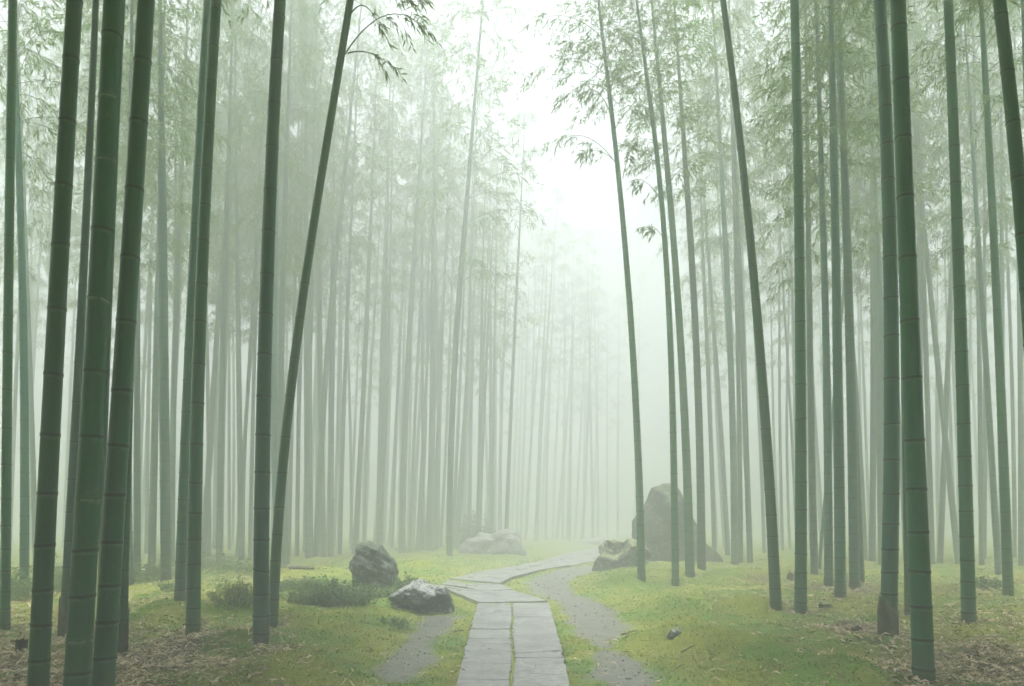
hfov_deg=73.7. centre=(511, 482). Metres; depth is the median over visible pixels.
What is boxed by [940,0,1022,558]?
bamboo
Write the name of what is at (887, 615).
bamboo
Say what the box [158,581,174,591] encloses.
fern
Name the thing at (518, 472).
bamboo
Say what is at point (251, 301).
bamboo
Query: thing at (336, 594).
shrub
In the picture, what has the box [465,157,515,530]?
bamboo
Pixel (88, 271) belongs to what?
bamboo
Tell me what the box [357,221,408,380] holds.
bamboo
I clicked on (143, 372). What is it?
bamboo
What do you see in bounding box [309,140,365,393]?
bamboo
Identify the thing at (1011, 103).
bamboo
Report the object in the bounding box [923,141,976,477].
bamboo
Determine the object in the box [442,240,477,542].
bamboo
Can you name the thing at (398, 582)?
fern
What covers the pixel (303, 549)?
bamboo
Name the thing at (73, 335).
bamboo
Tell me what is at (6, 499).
bamboo
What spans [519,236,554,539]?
bamboo
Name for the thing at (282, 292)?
bamboo
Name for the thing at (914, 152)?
bamboo
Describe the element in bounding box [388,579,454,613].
rock
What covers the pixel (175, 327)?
bamboo
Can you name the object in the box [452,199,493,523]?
bamboo
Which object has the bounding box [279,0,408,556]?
bamboo
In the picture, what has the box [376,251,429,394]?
bamboo
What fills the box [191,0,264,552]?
bamboo
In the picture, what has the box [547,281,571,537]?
bamboo
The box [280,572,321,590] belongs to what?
shrub
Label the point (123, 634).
bamboo
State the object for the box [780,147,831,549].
bamboo
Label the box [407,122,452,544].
bamboo
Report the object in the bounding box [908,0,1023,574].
bamboo
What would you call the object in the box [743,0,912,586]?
bamboo
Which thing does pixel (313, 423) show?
bamboo
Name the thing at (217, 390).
bamboo
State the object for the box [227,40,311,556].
bamboo
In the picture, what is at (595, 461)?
bamboo
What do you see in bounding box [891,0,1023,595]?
bamboo
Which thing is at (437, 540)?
bamboo
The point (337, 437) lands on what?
bamboo
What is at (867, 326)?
bamboo
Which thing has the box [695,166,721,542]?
bamboo
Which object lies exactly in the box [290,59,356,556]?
bamboo
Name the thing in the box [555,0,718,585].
bamboo
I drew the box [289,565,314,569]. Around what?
fallen log
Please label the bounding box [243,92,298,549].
bamboo
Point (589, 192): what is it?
sky
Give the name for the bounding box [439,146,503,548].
bamboo
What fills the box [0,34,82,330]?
bamboo
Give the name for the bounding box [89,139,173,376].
bamboo
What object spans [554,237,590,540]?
bamboo
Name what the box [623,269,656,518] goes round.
bamboo
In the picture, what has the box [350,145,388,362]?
bamboo
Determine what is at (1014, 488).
bamboo
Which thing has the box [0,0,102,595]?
bamboo
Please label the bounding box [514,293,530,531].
bamboo
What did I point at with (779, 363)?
bamboo
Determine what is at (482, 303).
bamboo
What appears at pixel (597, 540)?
stone
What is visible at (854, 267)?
bamboo
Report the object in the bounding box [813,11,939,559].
bamboo
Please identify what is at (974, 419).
bamboo
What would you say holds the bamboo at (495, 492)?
on the ground at (542, 548)
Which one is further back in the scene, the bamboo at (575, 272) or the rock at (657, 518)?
the bamboo at (575, 272)
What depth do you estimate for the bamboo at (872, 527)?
24.02 m
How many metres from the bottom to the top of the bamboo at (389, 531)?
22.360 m
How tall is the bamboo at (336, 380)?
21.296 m
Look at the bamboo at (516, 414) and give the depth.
66.82 m
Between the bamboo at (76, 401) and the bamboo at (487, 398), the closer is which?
the bamboo at (76, 401)
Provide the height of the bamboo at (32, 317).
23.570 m
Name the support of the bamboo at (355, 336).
on the ground at (542, 548)
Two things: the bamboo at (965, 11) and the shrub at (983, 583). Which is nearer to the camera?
the bamboo at (965, 11)
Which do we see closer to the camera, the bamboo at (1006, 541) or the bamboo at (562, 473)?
the bamboo at (1006, 541)
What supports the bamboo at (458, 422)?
on the ground at (542, 548)
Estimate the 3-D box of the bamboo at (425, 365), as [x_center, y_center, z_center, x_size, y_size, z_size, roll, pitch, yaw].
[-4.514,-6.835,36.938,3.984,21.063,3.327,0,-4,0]
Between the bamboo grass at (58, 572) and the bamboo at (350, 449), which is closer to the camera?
the bamboo grass at (58, 572)
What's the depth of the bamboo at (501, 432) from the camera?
47.52 m
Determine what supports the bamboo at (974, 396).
on the ground at (542, 548)
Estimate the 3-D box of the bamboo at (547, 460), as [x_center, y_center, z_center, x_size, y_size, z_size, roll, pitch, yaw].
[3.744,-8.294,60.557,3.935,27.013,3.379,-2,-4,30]
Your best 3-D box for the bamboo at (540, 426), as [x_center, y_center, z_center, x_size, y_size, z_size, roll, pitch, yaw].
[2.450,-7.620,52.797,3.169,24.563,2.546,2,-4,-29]
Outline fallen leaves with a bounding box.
[0,557,1023,685]
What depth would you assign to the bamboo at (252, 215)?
28.46 m
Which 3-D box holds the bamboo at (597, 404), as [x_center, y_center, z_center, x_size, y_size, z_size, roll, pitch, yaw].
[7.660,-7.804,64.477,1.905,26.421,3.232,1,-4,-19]
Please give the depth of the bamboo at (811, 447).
18.58 m
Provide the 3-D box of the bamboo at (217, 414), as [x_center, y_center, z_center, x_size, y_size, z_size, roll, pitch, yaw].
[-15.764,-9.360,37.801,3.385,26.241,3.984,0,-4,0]
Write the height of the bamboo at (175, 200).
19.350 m
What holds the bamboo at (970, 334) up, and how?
on the ground at (542, 548)
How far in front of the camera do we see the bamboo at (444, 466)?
41.09 m
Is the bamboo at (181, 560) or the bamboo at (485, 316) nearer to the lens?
the bamboo at (181, 560)
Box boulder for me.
[459,529,526,555]
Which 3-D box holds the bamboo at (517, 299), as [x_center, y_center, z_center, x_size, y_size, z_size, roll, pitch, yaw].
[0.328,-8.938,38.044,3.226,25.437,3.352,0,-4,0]
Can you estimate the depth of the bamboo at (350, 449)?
36.60 m
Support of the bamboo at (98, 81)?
on the ground at (542, 548)
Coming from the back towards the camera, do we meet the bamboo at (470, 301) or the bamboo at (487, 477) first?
the bamboo at (487, 477)
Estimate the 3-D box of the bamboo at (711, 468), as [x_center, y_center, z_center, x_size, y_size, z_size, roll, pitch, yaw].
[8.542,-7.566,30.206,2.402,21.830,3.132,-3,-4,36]
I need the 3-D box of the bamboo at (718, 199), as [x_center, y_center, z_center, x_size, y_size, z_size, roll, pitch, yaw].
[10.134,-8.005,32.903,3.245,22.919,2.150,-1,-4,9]
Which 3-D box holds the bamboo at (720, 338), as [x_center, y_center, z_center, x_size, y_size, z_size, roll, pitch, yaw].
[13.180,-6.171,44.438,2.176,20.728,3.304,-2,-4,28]
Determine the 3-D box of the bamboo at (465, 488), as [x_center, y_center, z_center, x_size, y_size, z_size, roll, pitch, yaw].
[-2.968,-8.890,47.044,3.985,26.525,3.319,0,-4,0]
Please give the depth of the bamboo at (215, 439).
37.85 m
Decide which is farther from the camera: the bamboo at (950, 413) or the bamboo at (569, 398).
the bamboo at (569, 398)
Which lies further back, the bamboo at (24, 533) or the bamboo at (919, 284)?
the bamboo at (919, 284)
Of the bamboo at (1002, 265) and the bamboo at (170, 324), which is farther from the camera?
the bamboo at (170, 324)
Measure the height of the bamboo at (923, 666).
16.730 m
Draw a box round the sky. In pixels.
[0,0,1023,532]
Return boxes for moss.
[0,553,1023,685]
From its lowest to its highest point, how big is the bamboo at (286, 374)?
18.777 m
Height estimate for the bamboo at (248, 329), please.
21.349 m
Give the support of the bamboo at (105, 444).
on the ground at (542, 548)
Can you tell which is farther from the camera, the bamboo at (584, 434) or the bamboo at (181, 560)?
the bamboo at (584, 434)
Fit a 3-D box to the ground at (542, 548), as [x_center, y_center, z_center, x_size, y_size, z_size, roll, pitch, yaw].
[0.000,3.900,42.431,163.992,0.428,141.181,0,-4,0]
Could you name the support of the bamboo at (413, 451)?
on the ground at (542, 548)
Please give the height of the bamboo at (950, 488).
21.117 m
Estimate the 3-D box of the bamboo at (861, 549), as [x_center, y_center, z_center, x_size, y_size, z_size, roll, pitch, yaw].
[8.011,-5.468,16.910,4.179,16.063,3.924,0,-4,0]
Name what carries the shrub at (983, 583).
on the ground at (542, 548)
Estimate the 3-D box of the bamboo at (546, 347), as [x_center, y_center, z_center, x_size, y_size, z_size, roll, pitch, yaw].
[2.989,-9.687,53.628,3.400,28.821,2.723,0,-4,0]
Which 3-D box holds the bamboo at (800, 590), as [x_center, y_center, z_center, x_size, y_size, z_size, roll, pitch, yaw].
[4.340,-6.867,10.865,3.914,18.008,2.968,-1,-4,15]
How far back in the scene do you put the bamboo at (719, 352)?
41.48 m
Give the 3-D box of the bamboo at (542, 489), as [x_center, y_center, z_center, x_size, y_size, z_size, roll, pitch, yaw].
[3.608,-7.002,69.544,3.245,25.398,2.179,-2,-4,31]
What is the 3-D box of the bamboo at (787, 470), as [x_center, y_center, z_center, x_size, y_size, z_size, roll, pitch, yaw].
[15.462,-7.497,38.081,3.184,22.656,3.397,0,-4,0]
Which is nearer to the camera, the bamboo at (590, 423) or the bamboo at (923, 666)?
the bamboo at (923, 666)
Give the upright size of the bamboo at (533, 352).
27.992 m
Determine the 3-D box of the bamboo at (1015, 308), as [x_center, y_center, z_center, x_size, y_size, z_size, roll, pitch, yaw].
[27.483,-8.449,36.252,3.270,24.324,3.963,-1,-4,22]
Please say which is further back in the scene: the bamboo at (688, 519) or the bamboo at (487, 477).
the bamboo at (487, 477)
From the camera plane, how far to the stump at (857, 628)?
8.52 m
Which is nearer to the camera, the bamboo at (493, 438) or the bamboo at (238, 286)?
the bamboo at (238, 286)
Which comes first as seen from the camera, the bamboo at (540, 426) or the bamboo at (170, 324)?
the bamboo at (170, 324)
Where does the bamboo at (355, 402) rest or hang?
on the ground at (542, 548)
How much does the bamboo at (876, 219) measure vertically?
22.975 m
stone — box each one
[573,537,610,544]
[667,627,681,639]
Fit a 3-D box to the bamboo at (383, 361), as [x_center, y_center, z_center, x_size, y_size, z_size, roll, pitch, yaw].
[-6.575,-9.492,35.248,4.658,26.157,4.552,0,-4,0]
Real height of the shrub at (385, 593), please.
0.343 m
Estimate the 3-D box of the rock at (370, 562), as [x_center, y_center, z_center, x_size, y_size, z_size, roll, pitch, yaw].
[-2.874,1.898,14.355,1.030,1.350,1.139,0,-4,0]
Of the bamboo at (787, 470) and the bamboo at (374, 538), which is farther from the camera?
the bamboo at (374, 538)
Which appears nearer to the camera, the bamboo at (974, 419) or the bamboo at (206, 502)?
the bamboo at (206, 502)
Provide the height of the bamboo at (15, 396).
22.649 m
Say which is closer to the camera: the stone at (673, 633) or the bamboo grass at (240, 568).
the stone at (673, 633)
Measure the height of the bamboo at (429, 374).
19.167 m
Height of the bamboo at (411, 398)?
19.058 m
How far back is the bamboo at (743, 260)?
34.75 m
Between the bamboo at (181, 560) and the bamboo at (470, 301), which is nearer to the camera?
the bamboo at (181, 560)
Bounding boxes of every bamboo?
[0,0,85,559]
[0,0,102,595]
[0,0,136,629]
[0,29,75,555]
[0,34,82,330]
[0,91,45,329]
[0,127,78,467]
[0,228,71,369]
[2,137,48,549]
[27,0,82,685]
[30,23,148,314]
[35,0,124,303]
[37,0,221,584]
[42,208,90,547]
[51,44,152,337]
[54,2,196,572]
[57,0,180,637]
[63,0,123,685]
[68,194,119,357]
[73,6,173,288]
[76,1,168,207]
[79,0,243,580]
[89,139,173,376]
[91,0,154,685]
[91,0,235,569]
[97,0,125,592]
[112,98,186,553]
[117,353,134,654]
[118,38,233,278]
[127,0,225,563]
[140,35,178,498]
[140,95,215,380]
[140,157,173,544]
[166,1,250,316]
[167,76,246,556]
[168,205,231,517]
[173,0,286,564]
[174,0,271,600]
[179,194,220,355]
[181,0,281,560]
[185,0,356,635]
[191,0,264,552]
[201,9,262,557]
[208,51,260,475]
[208,82,251,549]
[208,84,251,549]
[209,112,233,547]
[209,144,257,545]
[211,55,297,557]
[216,0,345,565]
[218,87,293,557]
[219,78,292,356]
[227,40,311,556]
[228,69,299,541]
[232,19,303,505]
[235,0,336,566]
[241,119,296,311]
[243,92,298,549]
[244,105,310,358]
[248,215,303,495]
[252,0,285,644]
[256,0,345,558]
[257,0,361,557]
[260,1,334,554]
[269,0,442,627]
[273,0,336,556]
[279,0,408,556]
[279,27,336,552]
[282,172,303,393]
[286,192,345,550]
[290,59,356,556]
[293,90,377,556]
[303,135,329,496]
[308,0,393,553]
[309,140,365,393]
[310,131,344,486]
[311,102,362,549]
[312,254,347,474]
[314,133,361,547]
[322,29,435,554]
[322,165,379,549]
[325,115,357,545]
[337,251,380,544]
[340,252,393,543]
[343,49,430,546]
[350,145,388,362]
[351,152,397,541]
[351,251,382,540]
[352,260,376,523]
[357,30,423,544]
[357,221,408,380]
[368,313,400,406]
[372,212,405,542]
[373,13,461,552]
[376,163,409,542]
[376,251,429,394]
[378,208,426,544]
[379,82,431,547]
[385,0,548,555]
[388,138,425,543]
[388,213,416,445]
[389,11,479,550]
[391,285,429,542]
[392,170,463,547]
[393,231,420,541]
[394,43,459,549]
[395,150,451,547]
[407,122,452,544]
[410,215,441,522]
[412,44,458,548]
[412,303,450,417]
[414,156,467,543]
[415,118,472,546]
[415,164,456,547]
[424,155,469,473]
[426,146,477,546]
[436,189,490,549]
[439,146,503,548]
[439,282,466,438]
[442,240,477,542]
[447,206,487,534]
[448,63,501,549]
[451,167,497,529]
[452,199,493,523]
[455,157,497,535]
[464,195,522,531]
[465,149,526,533]
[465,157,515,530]
[466,198,499,532]
[467,163,509,528]
[468,207,513,507]
[476,234,517,532]
[476,264,514,532]
[484,173,527,530]
[486,296,517,529]
[491,99,545,528]
[493,212,534,528]
[506,294,532,530]
[506,304,531,531]
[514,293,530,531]
[515,0,677,581]
[517,239,543,536]
[519,230,550,536]
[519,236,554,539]
[523,228,567,540]
[529,183,570,541]
[532,242,570,539]
[534,292,559,537]
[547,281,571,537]
[551,228,579,538]
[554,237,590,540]
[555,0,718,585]
[555,273,587,538]
[555,305,582,536]
[558,268,592,539]
[567,273,611,538]
[573,287,601,537]
[573,290,599,537]
[575,227,607,537]
[579,263,605,536]
[584,289,611,537]
[591,291,621,537]
[593,0,726,577]
[607,295,629,538]
[612,0,752,570]
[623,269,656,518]
[651,115,722,534]
[667,76,733,551]
[668,0,792,562]
[672,0,771,564]
[673,68,744,555]
[673,170,733,357]
[685,90,754,363]
[688,248,740,547]
[689,0,779,562]
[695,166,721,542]
[696,161,752,466]
[696,230,730,544]
[701,0,781,610]
[708,125,769,488]
[709,0,784,552]
[709,143,786,432]
[732,194,777,384]
[736,0,878,574]
[738,0,916,597]
[740,79,817,531]
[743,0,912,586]
[744,129,812,550]
[748,259,791,545]
[751,49,828,373]
[752,0,937,582]
[753,83,827,548]
[758,0,922,588]
[762,147,814,548]
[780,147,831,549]
[780,154,830,540]
[781,135,844,549]
[787,77,844,468]
[788,0,880,559]
[790,0,806,613]
[801,1,940,564]
[804,0,909,615]
[805,106,864,355]
[805,226,844,408]
[812,0,935,445]
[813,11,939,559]
[815,14,923,316]
[816,136,882,365]
[817,0,931,561]
[818,278,843,568]
[840,32,950,296]
[840,146,869,546]
[841,222,869,451]
[851,2,941,290]
[854,0,1023,624]
[856,0,938,249]
[864,0,972,383]
[868,0,976,564]
[873,0,899,636]
[874,0,974,564]
[890,0,936,684]
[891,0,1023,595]
[907,0,1023,106]
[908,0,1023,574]
[912,0,1011,562]
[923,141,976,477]
[923,206,969,544]
[923,264,952,490]
[926,0,1023,564]
[927,196,976,550]
[929,104,974,531]
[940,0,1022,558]
[940,0,1023,565]
[940,91,1009,405]
[941,211,992,499]
[946,0,1023,560]
[962,11,1023,557]
[964,47,1013,544]
[964,251,1007,537]
[992,0,1023,350]
[997,108,1023,317]
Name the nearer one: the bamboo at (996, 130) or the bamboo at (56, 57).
the bamboo at (56, 57)
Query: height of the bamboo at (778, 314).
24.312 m
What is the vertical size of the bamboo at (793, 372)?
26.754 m
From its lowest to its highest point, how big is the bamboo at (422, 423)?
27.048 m
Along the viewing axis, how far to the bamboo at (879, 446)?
22.74 m
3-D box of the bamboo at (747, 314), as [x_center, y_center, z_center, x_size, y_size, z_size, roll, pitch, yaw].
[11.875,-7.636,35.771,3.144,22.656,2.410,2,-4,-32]
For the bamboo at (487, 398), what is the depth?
52.62 m
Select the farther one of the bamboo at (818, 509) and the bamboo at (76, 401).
the bamboo at (818, 509)
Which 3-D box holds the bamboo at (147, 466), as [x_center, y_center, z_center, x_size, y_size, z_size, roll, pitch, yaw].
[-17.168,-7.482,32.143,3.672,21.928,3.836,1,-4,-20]
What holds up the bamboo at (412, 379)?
on the ground at (542, 548)
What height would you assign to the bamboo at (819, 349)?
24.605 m
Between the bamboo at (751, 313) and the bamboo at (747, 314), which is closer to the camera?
the bamboo at (747, 314)
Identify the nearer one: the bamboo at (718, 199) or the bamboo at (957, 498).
the bamboo at (718, 199)
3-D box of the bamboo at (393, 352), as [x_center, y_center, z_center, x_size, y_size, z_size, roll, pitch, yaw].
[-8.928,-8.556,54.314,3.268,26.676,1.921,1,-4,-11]
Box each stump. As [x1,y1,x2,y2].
[15,638,27,652]
[787,571,794,580]
[818,602,831,609]
[851,625,862,632]
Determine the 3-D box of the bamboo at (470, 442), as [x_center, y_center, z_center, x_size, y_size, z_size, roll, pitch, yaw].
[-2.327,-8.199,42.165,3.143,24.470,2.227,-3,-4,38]
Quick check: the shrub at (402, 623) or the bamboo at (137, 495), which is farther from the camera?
the bamboo at (137, 495)
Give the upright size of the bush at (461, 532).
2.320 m
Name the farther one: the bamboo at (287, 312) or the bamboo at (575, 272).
the bamboo at (575, 272)
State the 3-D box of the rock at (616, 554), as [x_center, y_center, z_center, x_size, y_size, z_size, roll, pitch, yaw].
[3.543,2.458,22.003,1.824,1.350,1.970,-1,-4,21]
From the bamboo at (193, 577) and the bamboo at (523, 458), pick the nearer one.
the bamboo at (193, 577)
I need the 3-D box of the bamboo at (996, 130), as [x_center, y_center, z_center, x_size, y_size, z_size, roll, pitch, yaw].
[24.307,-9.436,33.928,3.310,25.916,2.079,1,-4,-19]
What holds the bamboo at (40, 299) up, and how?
on the ground at (542, 548)
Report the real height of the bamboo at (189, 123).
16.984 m
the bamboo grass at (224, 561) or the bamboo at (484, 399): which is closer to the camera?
the bamboo grass at (224, 561)
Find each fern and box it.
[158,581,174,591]
[206,574,252,609]
[391,571,429,588]
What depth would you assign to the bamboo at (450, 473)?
28.94 m
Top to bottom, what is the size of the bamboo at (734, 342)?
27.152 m
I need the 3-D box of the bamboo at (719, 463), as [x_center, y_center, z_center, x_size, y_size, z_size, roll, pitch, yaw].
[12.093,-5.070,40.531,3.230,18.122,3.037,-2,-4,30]
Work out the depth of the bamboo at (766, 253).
32.38 m
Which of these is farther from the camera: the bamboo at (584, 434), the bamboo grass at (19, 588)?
the bamboo at (584, 434)
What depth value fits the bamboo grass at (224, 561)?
20.15 m
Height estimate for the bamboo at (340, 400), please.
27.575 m
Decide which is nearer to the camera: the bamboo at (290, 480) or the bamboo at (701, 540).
the bamboo at (701, 540)
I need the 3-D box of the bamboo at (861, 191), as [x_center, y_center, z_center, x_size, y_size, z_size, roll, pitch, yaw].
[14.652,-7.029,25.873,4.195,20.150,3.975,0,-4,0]
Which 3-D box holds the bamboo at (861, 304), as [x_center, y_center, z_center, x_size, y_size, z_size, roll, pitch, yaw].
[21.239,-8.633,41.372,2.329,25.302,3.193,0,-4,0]
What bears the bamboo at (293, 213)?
on the ground at (542, 548)
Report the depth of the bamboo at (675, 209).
37.15 m
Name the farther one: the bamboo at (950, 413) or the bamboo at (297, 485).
the bamboo at (950, 413)
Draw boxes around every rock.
[348,541,398,587]
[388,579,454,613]
[592,538,650,570]
[632,483,723,562]
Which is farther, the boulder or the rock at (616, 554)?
the boulder
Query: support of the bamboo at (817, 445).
on the ground at (542, 548)
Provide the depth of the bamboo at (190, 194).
27.29 m
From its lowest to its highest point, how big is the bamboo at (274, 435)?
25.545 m
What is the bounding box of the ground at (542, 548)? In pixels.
[0,532,1023,685]
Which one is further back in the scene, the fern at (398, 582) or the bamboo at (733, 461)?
the bamboo at (733, 461)
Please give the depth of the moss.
8.33 m
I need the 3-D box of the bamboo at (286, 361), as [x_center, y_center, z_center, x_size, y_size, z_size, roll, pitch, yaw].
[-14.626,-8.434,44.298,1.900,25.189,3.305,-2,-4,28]
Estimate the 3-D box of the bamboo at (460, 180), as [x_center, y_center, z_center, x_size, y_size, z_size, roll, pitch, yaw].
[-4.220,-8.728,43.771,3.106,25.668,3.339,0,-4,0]
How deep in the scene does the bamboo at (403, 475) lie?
33.74 m
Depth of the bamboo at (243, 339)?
30.13 m
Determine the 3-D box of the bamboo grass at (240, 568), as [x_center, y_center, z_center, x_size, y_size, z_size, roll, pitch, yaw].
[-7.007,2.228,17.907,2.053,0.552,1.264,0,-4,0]
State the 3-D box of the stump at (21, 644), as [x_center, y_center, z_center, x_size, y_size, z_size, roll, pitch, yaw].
[-5.078,1.697,7.064,0.126,0.166,0.123,0,-4,0]
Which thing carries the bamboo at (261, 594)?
on the ground at (542, 548)
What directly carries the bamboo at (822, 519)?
on the ground at (542, 548)
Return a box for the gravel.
[373,572,654,685]
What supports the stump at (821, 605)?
on the ground at (542, 548)
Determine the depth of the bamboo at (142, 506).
44.63 m
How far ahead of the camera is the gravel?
8.37 m
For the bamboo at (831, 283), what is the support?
on the ground at (542, 548)
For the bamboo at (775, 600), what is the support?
on the ground at (542, 548)
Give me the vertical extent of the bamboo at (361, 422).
25.120 m
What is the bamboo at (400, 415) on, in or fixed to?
on the ground at (542, 548)
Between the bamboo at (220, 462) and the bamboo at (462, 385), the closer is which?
the bamboo at (220, 462)
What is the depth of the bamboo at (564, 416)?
62.44 m
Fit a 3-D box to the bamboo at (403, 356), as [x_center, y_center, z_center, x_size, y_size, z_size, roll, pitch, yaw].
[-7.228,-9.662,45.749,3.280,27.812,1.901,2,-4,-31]
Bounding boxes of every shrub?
[279,575,380,607]
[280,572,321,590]
[349,582,398,597]
[379,614,411,628]
[950,575,1014,588]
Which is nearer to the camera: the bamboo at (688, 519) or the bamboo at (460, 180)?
the bamboo at (688, 519)
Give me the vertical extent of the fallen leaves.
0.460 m
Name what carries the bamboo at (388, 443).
on the ground at (542, 548)
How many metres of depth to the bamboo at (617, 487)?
65.34 m
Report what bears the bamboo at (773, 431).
on the ground at (542, 548)
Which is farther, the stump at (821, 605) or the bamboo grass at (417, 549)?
the bamboo grass at (417, 549)
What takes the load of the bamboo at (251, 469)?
on the ground at (542, 548)
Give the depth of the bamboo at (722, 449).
30.10 m
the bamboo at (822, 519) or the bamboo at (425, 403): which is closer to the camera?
the bamboo at (822, 519)
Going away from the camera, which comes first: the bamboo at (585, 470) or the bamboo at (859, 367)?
the bamboo at (859, 367)
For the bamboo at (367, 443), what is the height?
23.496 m
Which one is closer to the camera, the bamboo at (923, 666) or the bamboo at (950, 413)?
the bamboo at (923, 666)
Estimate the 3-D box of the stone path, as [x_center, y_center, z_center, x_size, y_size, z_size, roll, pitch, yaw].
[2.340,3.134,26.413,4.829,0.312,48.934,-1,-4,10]
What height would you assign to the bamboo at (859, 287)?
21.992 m
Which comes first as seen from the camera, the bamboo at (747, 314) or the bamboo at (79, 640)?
the bamboo at (79, 640)
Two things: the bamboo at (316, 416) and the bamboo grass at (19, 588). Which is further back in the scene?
the bamboo at (316, 416)
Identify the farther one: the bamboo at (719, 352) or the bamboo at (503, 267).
the bamboo at (503, 267)
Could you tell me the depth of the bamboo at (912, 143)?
28.90 m
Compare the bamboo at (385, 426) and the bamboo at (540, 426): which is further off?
the bamboo at (540, 426)
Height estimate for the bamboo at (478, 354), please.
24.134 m
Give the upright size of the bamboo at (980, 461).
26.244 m
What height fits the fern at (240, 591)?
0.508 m
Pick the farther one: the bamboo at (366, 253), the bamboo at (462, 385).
the bamboo at (462, 385)
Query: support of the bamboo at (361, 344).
on the ground at (542, 548)
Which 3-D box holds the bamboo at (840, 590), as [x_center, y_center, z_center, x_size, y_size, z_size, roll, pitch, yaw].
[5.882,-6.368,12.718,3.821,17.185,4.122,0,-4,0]
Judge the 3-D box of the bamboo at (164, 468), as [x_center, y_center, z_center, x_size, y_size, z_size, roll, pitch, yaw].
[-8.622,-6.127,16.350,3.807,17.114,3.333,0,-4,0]
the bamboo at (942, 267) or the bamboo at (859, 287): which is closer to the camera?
the bamboo at (859, 287)
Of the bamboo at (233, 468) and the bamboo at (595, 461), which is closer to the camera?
the bamboo at (233, 468)
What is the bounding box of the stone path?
[443,547,599,685]
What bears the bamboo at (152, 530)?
on the ground at (542, 548)
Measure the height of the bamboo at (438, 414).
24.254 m
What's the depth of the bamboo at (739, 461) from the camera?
24.57 m
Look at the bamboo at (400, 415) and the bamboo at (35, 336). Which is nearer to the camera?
the bamboo at (35, 336)
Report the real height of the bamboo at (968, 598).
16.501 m
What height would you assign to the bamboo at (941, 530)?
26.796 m
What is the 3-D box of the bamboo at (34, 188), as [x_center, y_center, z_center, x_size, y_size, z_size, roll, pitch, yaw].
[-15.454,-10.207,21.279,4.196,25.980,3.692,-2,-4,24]
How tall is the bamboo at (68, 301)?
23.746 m
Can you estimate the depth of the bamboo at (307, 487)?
26.66 m
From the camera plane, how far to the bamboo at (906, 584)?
9.85 m
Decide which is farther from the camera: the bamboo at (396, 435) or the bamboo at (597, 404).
the bamboo at (597, 404)
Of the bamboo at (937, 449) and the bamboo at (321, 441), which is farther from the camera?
the bamboo at (937, 449)
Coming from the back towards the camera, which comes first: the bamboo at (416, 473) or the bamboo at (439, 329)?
the bamboo at (416, 473)
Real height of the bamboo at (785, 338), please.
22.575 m
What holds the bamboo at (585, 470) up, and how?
on the ground at (542, 548)
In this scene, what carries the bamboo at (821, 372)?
on the ground at (542, 548)
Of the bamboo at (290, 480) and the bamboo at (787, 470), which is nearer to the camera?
the bamboo at (290, 480)
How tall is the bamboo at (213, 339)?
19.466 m
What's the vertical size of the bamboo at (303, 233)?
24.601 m
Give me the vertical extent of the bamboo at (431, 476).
28.083 m
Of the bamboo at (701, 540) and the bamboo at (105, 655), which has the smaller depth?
the bamboo at (105, 655)
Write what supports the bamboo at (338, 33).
on the ground at (542, 548)
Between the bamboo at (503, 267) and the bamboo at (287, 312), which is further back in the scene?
the bamboo at (503, 267)
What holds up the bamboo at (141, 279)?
on the ground at (542, 548)
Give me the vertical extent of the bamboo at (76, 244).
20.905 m
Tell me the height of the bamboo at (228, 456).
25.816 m
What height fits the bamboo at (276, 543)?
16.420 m
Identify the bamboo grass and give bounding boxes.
[11,562,32,601]
[54,552,61,591]
[133,556,174,581]
[171,549,242,570]
[206,558,284,574]
[396,541,437,553]
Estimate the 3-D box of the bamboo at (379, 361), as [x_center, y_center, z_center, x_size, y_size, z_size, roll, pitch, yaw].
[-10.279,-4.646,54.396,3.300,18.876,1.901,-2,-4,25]
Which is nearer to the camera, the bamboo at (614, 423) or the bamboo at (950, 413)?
the bamboo at (950, 413)
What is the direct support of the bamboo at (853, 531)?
on the ground at (542, 548)
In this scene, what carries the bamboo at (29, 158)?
on the ground at (542, 548)
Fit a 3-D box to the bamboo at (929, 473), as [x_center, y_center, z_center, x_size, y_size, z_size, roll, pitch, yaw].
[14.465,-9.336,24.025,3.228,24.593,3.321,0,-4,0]
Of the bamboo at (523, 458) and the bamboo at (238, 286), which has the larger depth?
the bamboo at (523, 458)
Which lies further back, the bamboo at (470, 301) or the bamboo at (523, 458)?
the bamboo at (523, 458)
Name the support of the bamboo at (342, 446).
on the ground at (542, 548)
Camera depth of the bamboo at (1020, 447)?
22.70 m
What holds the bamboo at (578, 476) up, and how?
on the ground at (542, 548)
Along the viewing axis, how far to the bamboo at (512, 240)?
60.07 m
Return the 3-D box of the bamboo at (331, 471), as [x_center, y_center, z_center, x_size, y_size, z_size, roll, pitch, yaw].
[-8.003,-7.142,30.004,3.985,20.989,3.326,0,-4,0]
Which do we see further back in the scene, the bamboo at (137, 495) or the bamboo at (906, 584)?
the bamboo at (137, 495)
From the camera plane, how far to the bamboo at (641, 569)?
15.84 m
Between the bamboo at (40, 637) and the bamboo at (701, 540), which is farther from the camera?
the bamboo at (701, 540)
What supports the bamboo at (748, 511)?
on the ground at (542, 548)
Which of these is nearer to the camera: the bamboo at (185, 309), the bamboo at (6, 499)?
the bamboo at (6, 499)
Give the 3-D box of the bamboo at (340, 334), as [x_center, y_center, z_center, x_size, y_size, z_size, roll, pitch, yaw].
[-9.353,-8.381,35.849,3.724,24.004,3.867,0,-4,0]
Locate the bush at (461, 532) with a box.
[453,510,495,550]
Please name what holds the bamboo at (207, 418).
on the ground at (542, 548)
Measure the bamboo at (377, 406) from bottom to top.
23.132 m
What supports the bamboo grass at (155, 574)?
on the ground at (542, 548)
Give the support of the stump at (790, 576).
on the ground at (542, 548)

